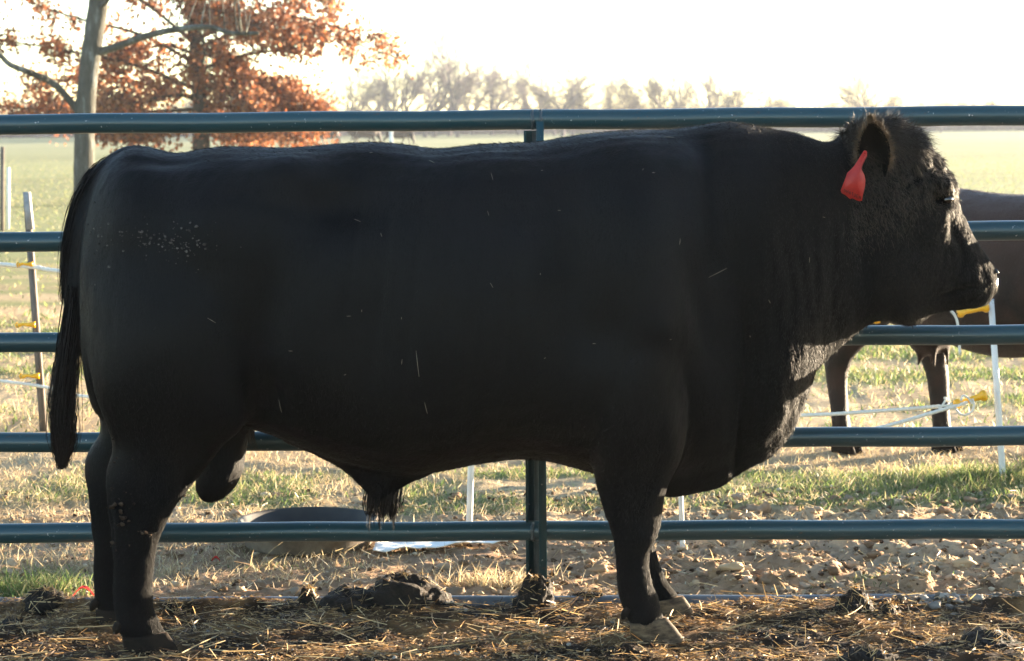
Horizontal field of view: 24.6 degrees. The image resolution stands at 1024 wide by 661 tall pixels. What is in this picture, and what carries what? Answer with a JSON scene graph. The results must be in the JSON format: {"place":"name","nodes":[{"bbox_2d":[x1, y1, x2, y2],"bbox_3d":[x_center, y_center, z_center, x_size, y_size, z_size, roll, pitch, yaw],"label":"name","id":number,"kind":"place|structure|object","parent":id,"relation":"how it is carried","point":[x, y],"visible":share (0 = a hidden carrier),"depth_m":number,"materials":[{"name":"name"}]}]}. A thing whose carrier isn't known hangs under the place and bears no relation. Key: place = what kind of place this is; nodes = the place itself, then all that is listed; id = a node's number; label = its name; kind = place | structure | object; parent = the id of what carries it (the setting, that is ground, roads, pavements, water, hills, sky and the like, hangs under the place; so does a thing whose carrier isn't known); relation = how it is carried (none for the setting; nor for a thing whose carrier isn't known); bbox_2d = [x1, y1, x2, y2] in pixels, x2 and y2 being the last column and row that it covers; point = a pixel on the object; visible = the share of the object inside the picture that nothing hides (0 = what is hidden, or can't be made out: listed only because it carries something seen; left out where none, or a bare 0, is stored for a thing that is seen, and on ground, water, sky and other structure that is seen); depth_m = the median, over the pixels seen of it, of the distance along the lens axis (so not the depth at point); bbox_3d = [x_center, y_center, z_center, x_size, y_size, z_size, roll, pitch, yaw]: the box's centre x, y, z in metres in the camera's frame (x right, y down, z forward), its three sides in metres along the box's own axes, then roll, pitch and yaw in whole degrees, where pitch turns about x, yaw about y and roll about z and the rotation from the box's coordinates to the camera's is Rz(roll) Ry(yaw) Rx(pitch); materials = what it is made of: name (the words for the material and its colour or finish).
{"place":"outdoors","nodes":[
{"label":"outdoors","id":0,"kind":"place"},
{"bbox_2d":[0,129,1023,660],"bbox_3d":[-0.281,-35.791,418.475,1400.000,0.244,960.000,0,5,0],"label":"ground","id":1,"kind":"structure","parent":0,"point":[960,147],"depth_m":8.10,"materials":[{"name":"plant"}]},
{"bbox_2d":[0,147,4,230],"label":"stake","id":2,"kind":"object","parent":1,"relation":"on","point":[2,163],"visible":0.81,"depth_m":32.84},
{"bbox_2d":[7,167,9,228],"bbox_3d":[-7.157,-1.858,33.351,0.076,0.924,0.044,0,5,0],"label":"stake","id":3,"kind":"object","parent":1,"relation":"on","point":[8,197],"visible":0.79,"depth_m":33.33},
{"bbox_2d":[0,615,23,627],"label":"dung pile","id":4,"kind":"object","parent":1,"relation":"on","point":[11,620],"visible":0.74,"depth_m":6.86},
{"bbox_2d":[0,76,31,137],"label":"bare tree","id":5,"kind":"object","parent":1,"relation":"on","point":[17,95],"visible":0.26,"depth_m":265.05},
{"bbox_2d":[0,93,42,138],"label":"bare tree","id":6,"kind":"object","parent":1,"relation":"on","point":[37,137],"visible":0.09,"depth_m":248.64,"materials":[{"name":"brown plant"}]},
{"bbox_2d":[15,192,47,430],"bbox_3d":[-2.313,-0.072,11.251,0.138,1.182,0.062,0,5,0],"label":"wooden stake","id":7,"kind":"object","parent":1,"relation":"on","point":[34,324],"visible":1,"depth_m":11.24,"materials":[{"name":"grey paint"}]},
{"bbox_2d":[0,262,59,272],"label":"rope","id":8,"kind":"object","parent":7,"relation":"attached to","point":[36,267],"visible":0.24,"depth_m":11.21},
{"bbox_2d":[0,379,938,416],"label":"rope","id":9,"kind":"object","parent":7,"relation":"attached to","point":[871,411],"visible":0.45,"depth_m":10.22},
{"bbox_2d":[24,585,64,614],"bbox_3d":[-1.423,0.822,7.152,0.127,0.091,0.116,0,5,0],"label":"dung pile","id":10,"kind":"object","parent":1,"relation":"on","point":[42,607],"visible":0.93,"depth_m":7.12,"materials":[{"name":"brown soil"}]},
{"bbox_2d":[73,585,93,595],"bbox_3d":[-1.330,0.812,7.287,0.070,0.036,0.029,0,5,0],"label":"fallen leaf","id":11,"kind":"object","parent":1,"relation":"on","point":[87,588],"visible":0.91,"depth_m":7.29,"materials":[{"name":"red plant"}]},
{"bbox_2d":[0,0,258,192],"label":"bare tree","id":12,"kind":"object","parent":1,"relation":"on","point":[93,50],"visible":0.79,"depth_m":27.72,"materials":[{"name":"grey plant"}]},
{"bbox_2d":[156,83,192,137],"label":"bare tree","id":13,"kind":"object","parent":1,"relation":"on","point":[174,105],"visible":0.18,"depth_m":252.37,"materials":[{"name":"beige plant"}]},
{"bbox_2d":[164,600,185,613],"bbox_3d":[-1.022,0.851,7.138,0.083,0.061,0.089,-5,7,-39],"label":"dung pile","id":14,"kind":"object","parent":1,"relation":"on","point":[175,605],"visible":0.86,"depth_m":7.12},
{"bbox_2d":[181,90,225,108],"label":"bare tree","id":15,"kind":"object","parent":1,"relation":"on","point":[189,101],"visible":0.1,"depth_m":242.97,"materials":[{"name":"beige plant"}]},
{"bbox_2d":[0,0,421,156],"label":"oak tree","id":16,"kind":"object","parent":1,"relation":"on","point":[242,84],"visible":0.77,"depth_m":44.41,"materials":[{"name":"orange plant"}]},
{"bbox_2d":[297,586,316,605],"bbox_3d":[-0.626,0.823,7.184,0.072,0.080,0.084,0,5,0],"label":"dung pile","id":17,"kind":"object","parent":1,"relation":"on","point":[305,599],"visible":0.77,"depth_m":7.15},
{"bbox_2d":[238,507,377,555],"bbox_3d":[-0.709,0.701,8.186,0.492,0.095,0.492,0,5,0],"label":"feed tub","id":18,"kind":"object","parent":1,"relation":"on","point":[315,514],"visible":0.49,"depth_m":8.29,"materials":[{"name":"rubber"}]},
{"bbox_2d":[300,87,335,136],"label":"bare tree","id":19,"kind":"object","parent":1,"relation":"on","point":[321,98],"visible":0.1,"depth_m":250.15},
{"bbox_2d":[312,131,340,144],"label":"cow","id":20,"kind":"object","parent":1,"relation":"on","point":[332,133],"visible":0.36,"depth_m":149.55},
{"bbox_2d":[316,583,374,613],"bbox_3d":[-0.494,0.820,7.123,0.211,0.096,0.244,0,5,0],"label":"dung pile","id":21,"kind":"object","parent":1,"relation":"on","point":[340,597],"visible":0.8,"depth_m":7.05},
{"bbox_2d":[326,47,387,110],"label":"bare tree","id":22,"kind":"object","parent":1,"relation":"on","point":[358,86],"visible":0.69,"depth_m":255.84,"materials":[{"name":"beige plant"}]},
{"bbox_2d":[347,131,373,142],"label":"cow","id":23,"kind":"object","parent":1,"relation":"on","point":[350,133],"visible":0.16,"depth_m":162.03},
{"bbox_2d":[326,54,394,136],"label":"bare tree","id":24,"kind":"object","parent":1,"relation":"on","point":[363,99],"visible":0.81,"depth_m":251.93,"materials":[{"name":"beige plant"}]},
{"bbox_2d":[353,131,381,142],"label":"cow","id":25,"kind":"object","parent":1,"relation":"on","point":[367,134],"visible":0.59,"depth_m":157.56},
{"bbox_2d":[354,67,401,110],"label":"bare tree","id":26,"kind":"object","parent":1,"relation":"on","point":[383,97],"visible":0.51,"depth_m":256.92,"materials":[{"name":"beige plant"}]},
{"bbox_2d":[333,54,430,110],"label":"bare tree","id":27,"kind":"object","parent":1,"relation":"on","point":[377,104],"visible":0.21,"depth_m":272.07,"materials":[{"name":"grey plant"}]},
{"bbox_2d":[389,131,392,142],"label":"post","id":28,"kind":"object","parent":1,"relation":"on","point":[391,136],"visible":0.64,"depth_m":147.44,"materials":[{"name":"white paint"}]},
{"bbox_2d":[358,39,429,137],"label":"bare tree","id":29,"kind":"object","parent":1,"relation":"on","point":[405,93],"visible":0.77,"depth_m":236.42,"materials":[{"name":"beige plant"}]},
{"bbox_2d":[383,131,414,143],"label":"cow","id":30,"kind":"object","parent":1,"relation":"on","point":[403,134],"visible":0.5,"depth_m":148.93},
{"bbox_2d":[367,570,453,610],"bbox_3d":[-0.311,0.808,7.122,0.304,0.153,0.233,0,5,0],"label":"dung pile","id":31,"kind":"object","parent":1,"relation":"on","point":[390,593],"visible":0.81,"depth_m":7.05,"materials":[{"name":"brown soil"}]},
{"bbox_2d":[386,57,446,110],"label":"bare tree","id":32,"kind":"object","parent":1,"relation":"on","point":[404,105],"visible":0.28,"depth_m":259.36,"materials":[{"name":"beige plant"}]},
{"bbox_2d":[403,32,465,136],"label":"bare tree","id":33,"kind":"object","parent":1,"relation":"on","point":[420,87],"visible":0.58,"depth_m":243.15,"materials":[{"name":"beige plant"}]},
{"bbox_2d":[373,541,499,551],"bbox_3d":[-0.242,0.734,8.044,0.456,0.024,0.235,0,5,0],"label":"plastic sheet","id":34,"kind":"object","parent":1,"relation":"on","point":[384,546],"visible":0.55,"depth_m":8.04,"materials":[{"name":"white plastic"}]},
{"bbox_2d":[411,16,494,136],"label":"bare tree","id":35,"kind":"object","parent":1,"relation":"on","point":[456,107],"visible":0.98,"depth_m":233.66,"materials":[{"name":"grey plant"}]},
{"bbox_2d":[412,28,514,136],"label":"bare tree","id":36,"kind":"object","parent":1,"relation":"on","point":[442,102],"visible":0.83,"depth_m":235.87,"materials":[{"name":"grey plant"}]},
{"bbox_2d":[424,21,502,136],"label":"bare tree","id":37,"kind":"object","parent":1,"relation":"on","point":[435,132],"visible":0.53,"depth_m":237.82,"materials":[{"name":"grey plant"}]},
{"bbox_2d":[397,36,530,135],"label":"bare tree","id":38,"kind":"object","parent":1,"relation":"on","point":[449,133],"visible":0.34,"depth_m":253.24,"materials":[{"name":"beige plant"}]},
{"bbox_2d":[466,465,473,520],"bbox_3d":[-0.144,0.424,8.346,0.048,0.676,0.022,0,5,0],"label":"fence post","id":39,"kind":"object","parent":1,"relation":"on","point":[470,490],"visible":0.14,"depth_m":8.35,"materials":[{"name":"white plastic"}]},
{"bbox_2d":[459,59,530,134],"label":"bare tree","id":40,"kind":"object","parent":1,"relation":"on","point":[486,93],"visible":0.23,"depth_m":264.65,"materials":[{"name":"beige plant"}]},
{"bbox_2d":[472,59,537,134],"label":"bare tree","id":41,"kind":"object","parent":1,"relation":"on","point":[499,77],"visible":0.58,"depth_m":259.08,"materials":[{"name":"beige plant"}]},
{"bbox_2d":[478,51,542,133],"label":"bare tree","id":42,"kind":"object","parent":1,"relation":"on","point":[503,101],"visible":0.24,"depth_m":271.28,"materials":[{"name":"beige plant"}]},
{"bbox_2d":[0,105,1023,606],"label":"pipe fence","id":43,"kind":"object","parent":1,"relation":"on","point":[536,529],"visible":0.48,"depth_m":7.17,"materials":[{"name":"metal"}]},
{"bbox_2d":[0,483,1023,660],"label":"straw","id":44,"kind":"object","parent":1,"relation":"on","point":[469,643],"visible":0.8,"depth_m":6.82,"materials":[{"name":"beige plant"}]},
{"bbox_2d":[0,313,1023,596],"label":"grass","id":45,"kind":"structure","parent":1,"relation":"on","point":[20,587],"depth_m":9.46,"materials":[{"name":"green plant"}]},
{"bbox_2d":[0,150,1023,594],"bbox_3d":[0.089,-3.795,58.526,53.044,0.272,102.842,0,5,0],"label":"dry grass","id":46,"kind":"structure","parent":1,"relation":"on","point":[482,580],"depth_m":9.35,"materials":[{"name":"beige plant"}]},
{"bbox_2d":[0,483,1023,596],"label":"soil clods","id":47,"kind":"object","parent":1,"relation":"on","point":[967,561],"visible":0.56,"depth_m":7.90,"materials":[{"name":"brown soil"}]},
{"bbox_2d":[0,569,1023,660],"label":"dung","id":48,"kind":"object","parent":1,"relation":"on","point":[890,601],"visible":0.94,"depth_m":7.09,"materials":[{"name":"black soil"}]},
{"bbox_2d":[0,87,1023,137],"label":"brush","id":49,"kind":"object","parent":1,"relation":"on","point":[793,129],"visible":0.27,"depth_m":268.54,"materials":[{"name":"beige plant"}]},
{"bbox_2d":[483,46,550,134],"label":"bare tree","id":50,"kind":"object","parent":1,"relation":"on","point":[528,65],"visible":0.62,"depth_m":259.35,"materials":[{"name":"beige plant"}]},
{"bbox_2d":[44,98,998,655],"bbox_3d":[0.057,0.124,6.737,2.767,1.570,0.767,0,5,0],"label":"bull","id":51,"kind":"object","parent":1,"relation":"on","point":[640,324],"visible":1,"depth_m":6.45,"materials":[{"name":"black"}]},
{"bbox_2d":[496,76,565,134],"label":"bare tree","id":52,"kind":"object","parent":1,"relation":"on","point":[537,100],"visible":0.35,"depth_m":254.23,"materials":[{"name":"beige plant"}]},
{"bbox_2d":[40,591,1023,660],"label":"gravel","id":53,"kind":"structure","parent":1,"relation":"on","point":[937,604],"depth_m":7.11,"materials":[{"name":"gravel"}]},
{"bbox_2d":[512,575,555,608],"bbox_3d":[0.076,0.810,7.128,0.139,0.137,0.128,-4,6,-38],"label":"dung pile","id":54,"kind":"object","parent":1,"relation":"on","point":[546,594],"visible":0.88,"depth_m":7.09,"materials":[{"name":"brown soil"}]},
{"bbox_2d":[502,58,574,130],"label":"bare tree","id":55,"kind":"object","parent":1,"relation":"on","point":[554,93],"visible":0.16,"depth_m":267.18,"materials":[{"name":"beige plant"}]},
{"bbox_2d":[494,62,592,108],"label":"bare tree","id":56,"kind":"object","parent":1,"relation":"on","point":[555,96],"visible":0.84,"depth_m":234.85,"materials":[{"name":"beige plant"}]},
{"bbox_2d":[541,64,599,133],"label":"bare tree","id":57,"kind":"object","parent":1,"relation":"on","point":[578,106],"visible":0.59,"depth_m":237.99,"materials":[{"name":"beige plant"}]},
{"bbox_2d":[511,42,636,135],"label":"bare tree","id":58,"kind":"object","parent":1,"relation":"on","point":[569,103],"visible":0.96,"depth_m":234.93,"materials":[{"name":"beige plant"}]},
{"bbox_2d":[555,66,618,135],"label":"bare tree","id":59,"kind":"object","parent":1,"relation":"on","point":[580,88],"visible":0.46,"depth_m":248.73,"materials":[{"name":"beige plant"}]},
{"bbox_2d":[572,591,605,603],"bbox_3d":[0.241,0.830,7.255,0.159,0.048,0.096,0,5,0],"label":"dung pile","id":60,"kind":"object","parent":1,"relation":"on","point":[596,594],"visible":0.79,"depth_m":7.24,"materials":[{"name":"brown soil"}]},
{"bbox_2d":[597,68,632,130],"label":"bare tree","id":61,"kind":"object","parent":1,"relation":"on","point":[608,102],"visible":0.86,"depth_m":238.22,"materials":[{"name":"beige plant"}]},
{"bbox_2d":[598,65,648,129],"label":"bare tree","id":62,"kind":"object","parent":1,"relation":"on","point":[615,105],"visible":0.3,"depth_m":249.17,"materials":[{"name":"beige plant"}]},
{"bbox_2d":[605,77,648,108],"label":"bare tree","id":63,"kind":"object","parent":1,"relation":"on","point":[633,105],"visible":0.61,"depth_m":240.53,"materials":[{"name":"beige plant"}]},
{"bbox_2d":[619,71,675,108],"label":"bare tree","id":64,"kind":"object","parent":1,"relation":"on","point":[652,77],"visible":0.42,"depth_m":240.22,"materials":[{"name":"beige plant"}]},
{"bbox_2d":[601,67,697,108],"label":"bare tree","id":65,"kind":"object","parent":1,"relation":"on","point":[651,85],"visible":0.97,"depth_m":236.56,"materials":[{"name":"beige plant"}]},
{"bbox_2d":[642,52,713,108],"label":"bare tree","id":66,"kind":"object","parent":1,"relation":"on","point":[678,103],"visible":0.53,"depth_m":251.30,"materials":[{"name":"beige plant"}]},
{"bbox_2d":[678,496,684,546],"bbox_3d":[0.583,0.498,8.147,0.035,0.547,0.017,0,5,0],"label":"fence post","id":67,"kind":"object","parent":1,"relation":"on","point":[681,512],"visible":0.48,"depth_m":8.15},
{"bbox_2d":[658,48,712,107],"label":"bare tree","id":68,"kind":"object","parent":1,"relation":"on","point":[685,84],"visible":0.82,"depth_m":252.35,"materials":[{"name":"beige plant"}]},
{"bbox_2d":[667,58,757,107],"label":"bare tree","id":69,"kind":"object","parent":1,"relation":"on","point":[696,84],"visible":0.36,"depth_m":261.23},
{"bbox_2d":[690,68,742,107],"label":"bare tree","id":70,"kind":"object","parent":1,"relation":"on","point":[709,91],"visible":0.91,"depth_m":235.84,"materials":[{"name":"beige plant"}]},
{"bbox_2d":[711,84,748,107],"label":"bare tree","id":71,"kind":"object","parent":1,"relation":"on","point":[724,95],"visible":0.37,"depth_m":240.21,"materials":[{"name":"beige plant"}]},
{"bbox_2d":[703,78,782,107],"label":"bare tree","id":72,"kind":"object","parent":1,"relation":"on","point":[737,95],"visible":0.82,"depth_m":235.92,"materials":[{"name":"beige plant"}]},
{"bbox_2d":[756,79,794,127],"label":"bare tree","id":73,"kind":"object","parent":1,"relation":"on","point":[775,101],"visible":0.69,"depth_m":239.02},
{"bbox_2d":[753,72,803,106],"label":"bare tree","id":74,"kind":"object","parent":1,"relation":"on","point":[767,101],"visible":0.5,"depth_m":267.97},
{"bbox_2d":[814,96,848,128],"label":"bare tree","id":75,"kind":"object","parent":1,"relation":"on","point":[835,102],"visible":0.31,"depth_m":238.83,"materials":[{"name":"beige plant"}]},
{"bbox_2d":[811,41,878,106],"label":"bare tree","id":76,"kind":"object","parent":1,"relation":"on","point":[851,93],"visible":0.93,"depth_m":231.47,"materials":[{"name":"beige plant"}]},
{"bbox_2d":[831,586,875,615],"bbox_3d":[1.019,0.825,7.029,0.138,0.128,0.138,4,7,40],"label":"dung pile","id":77,"kind":"object","parent":1,"relation":"on","point":[854,603],"visible":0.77,"depth_m":6.99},
{"bbox_2d":[831,61,884,106],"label":"bare tree","id":78,"kind":"object","parent":1,"relation":"on","point":[876,84],"visible":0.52,"depth_m":248.98,"materials":[{"name":"beige plant"}]},
{"bbox_2d":[838,645,898,660],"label":"dung pile","id":79,"kind":"object","parent":1,"relation":"on","point":[860,655],"visible":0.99,"depth_m":6.34,"materials":[{"name":"soil"}]},
{"bbox_2d":[849,65,908,106],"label":"bare tree","id":80,"kind":"object","parent":1,"relation":"on","point":[872,98],"visible":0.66,"depth_m":249.10,"materials":[{"name":"beige plant"}]},
{"bbox_2d":[882,603,900,616],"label":"dung pile","id":81,"kind":"object","parent":1,"relation":"on","point":[893,610],"visible":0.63,"depth_m":6.98,"materials":[{"name":"brown soil"}]},
{"bbox_2d":[877,88,914,106],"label":"bare tree","id":82,"kind":"object","parent":1,"relation":"on","point":[892,100],"visible":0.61,"depth_m":239.32,"materials":[{"name":"beige plant"}]},
{"bbox_2d":[823,188,1023,464],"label":"cow","id":83,"kind":"object","parent":1,"relation":"on","point":[1006,258],"visible":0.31,"depth_m":9.85},
{"bbox_2d":[937,98,950,132],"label":"bare tree","id":84,"kind":"object","parent":1,"relation":"on","point":[942,105],"visible":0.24,"depth_m":237.87,"materials":[{"name":"grey plant"}]},
{"bbox_2d":[949,93,978,129],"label":"bare tree","id":85,"kind":"object","parent":1,"relation":"on","point":[961,103],"visible":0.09,"depth_m":266.35,"materials":[{"name":"beige plant"}]},
{"bbox_2d":[961,626,1023,651],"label":"dung pile","id":86,"kind":"object","parent":1,"relation":"on","point":[972,639],"visible":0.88,"depth_m":6.53,"materials":[{"name":"grey soil"}]},
{"bbox_2d":[986,97,1000,130],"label":"bare tree","id":87,"kind":"object","parent":1,"relation":"on","point":[991,104],"visible":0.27,"depth_m":269.14,"materials":[{"name":"beige plant"}]},
{"bbox_2d":[989,299,1005,475],"bbox_3d":[1.972,0.254,9.537,0.083,0.766,0.026,0,5,0],"label":"fence post","id":88,"kind":"object","parent":1,"relation":"on","point":[997,399],"visible":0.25,"depth_m":9.53,"materials":[{"name":"white plastic"}]},
{"bbox_2d":[947,390,987,408],"bbox_3d":[1.839,0.279,9.489,0.168,0.077,0.048,0,5,0],"label":"gate handle","id":89,"kind":"object","parent":88,"relation":"attached to","point":[981,395],"visible":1,"depth_m":9.48,"materials":[{"name":"yellow plastic"}]},
{"bbox_2d":[876,401,967,426],"bbox_3d":[1.516,0.367,9.431,0.664,0.153,0.047,-2,5,-12],"label":"rope","id":90,"kind":"object","parent":89,"relation":"attached to","point":[936,411],"visible":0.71,"depth_m":9.46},
{"bbox_2d":[937,395,974,415],"bbox_3d":[1.794,0.302,9.471,0.152,0.088,0.009,0,5,0],"label":"cord knot","id":91,"kind":"object","parent":89,"relation":"attached to","point":[956,409],"visible":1,"depth_m":9.47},
{"bbox_2d":[950,305,989,317],"bbox_3d":[1.849,-0.085,9.486,0.161,0.067,0.048,0,5,0],"label":"gate handle","id":92,"kind":"object","parent":88,"relation":"attached to","point":[962,313],"visible":0.62,"depth_m":9.47,"materials":[{"name":"yellow plastic"}]},
{"bbox_2d":[950,311,960,354],"bbox_3d":[1.793,0.008,9.485,0.048,0.186,0.011,0,5,0],"label":"cord","id":93,"kind":"object","parent":92,"relation":"hanging from","point":[957,323],"visible":0.69,"depth_m":9.48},
{"bbox_2d":[985,89,1022,130],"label":"bare tree","id":94,"kind":"object","parent":1,"relation":"on","point":[1006,103],"visible":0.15,"depth_m":267.66,"materials":[{"name":"beige plant"}]},
{"bbox_2d":[0,0,1023,114],"label":"sky","id":95,"kind":"structure","parent":0,"point":[926,46],"materials":[{"name":"white"}]}
]}

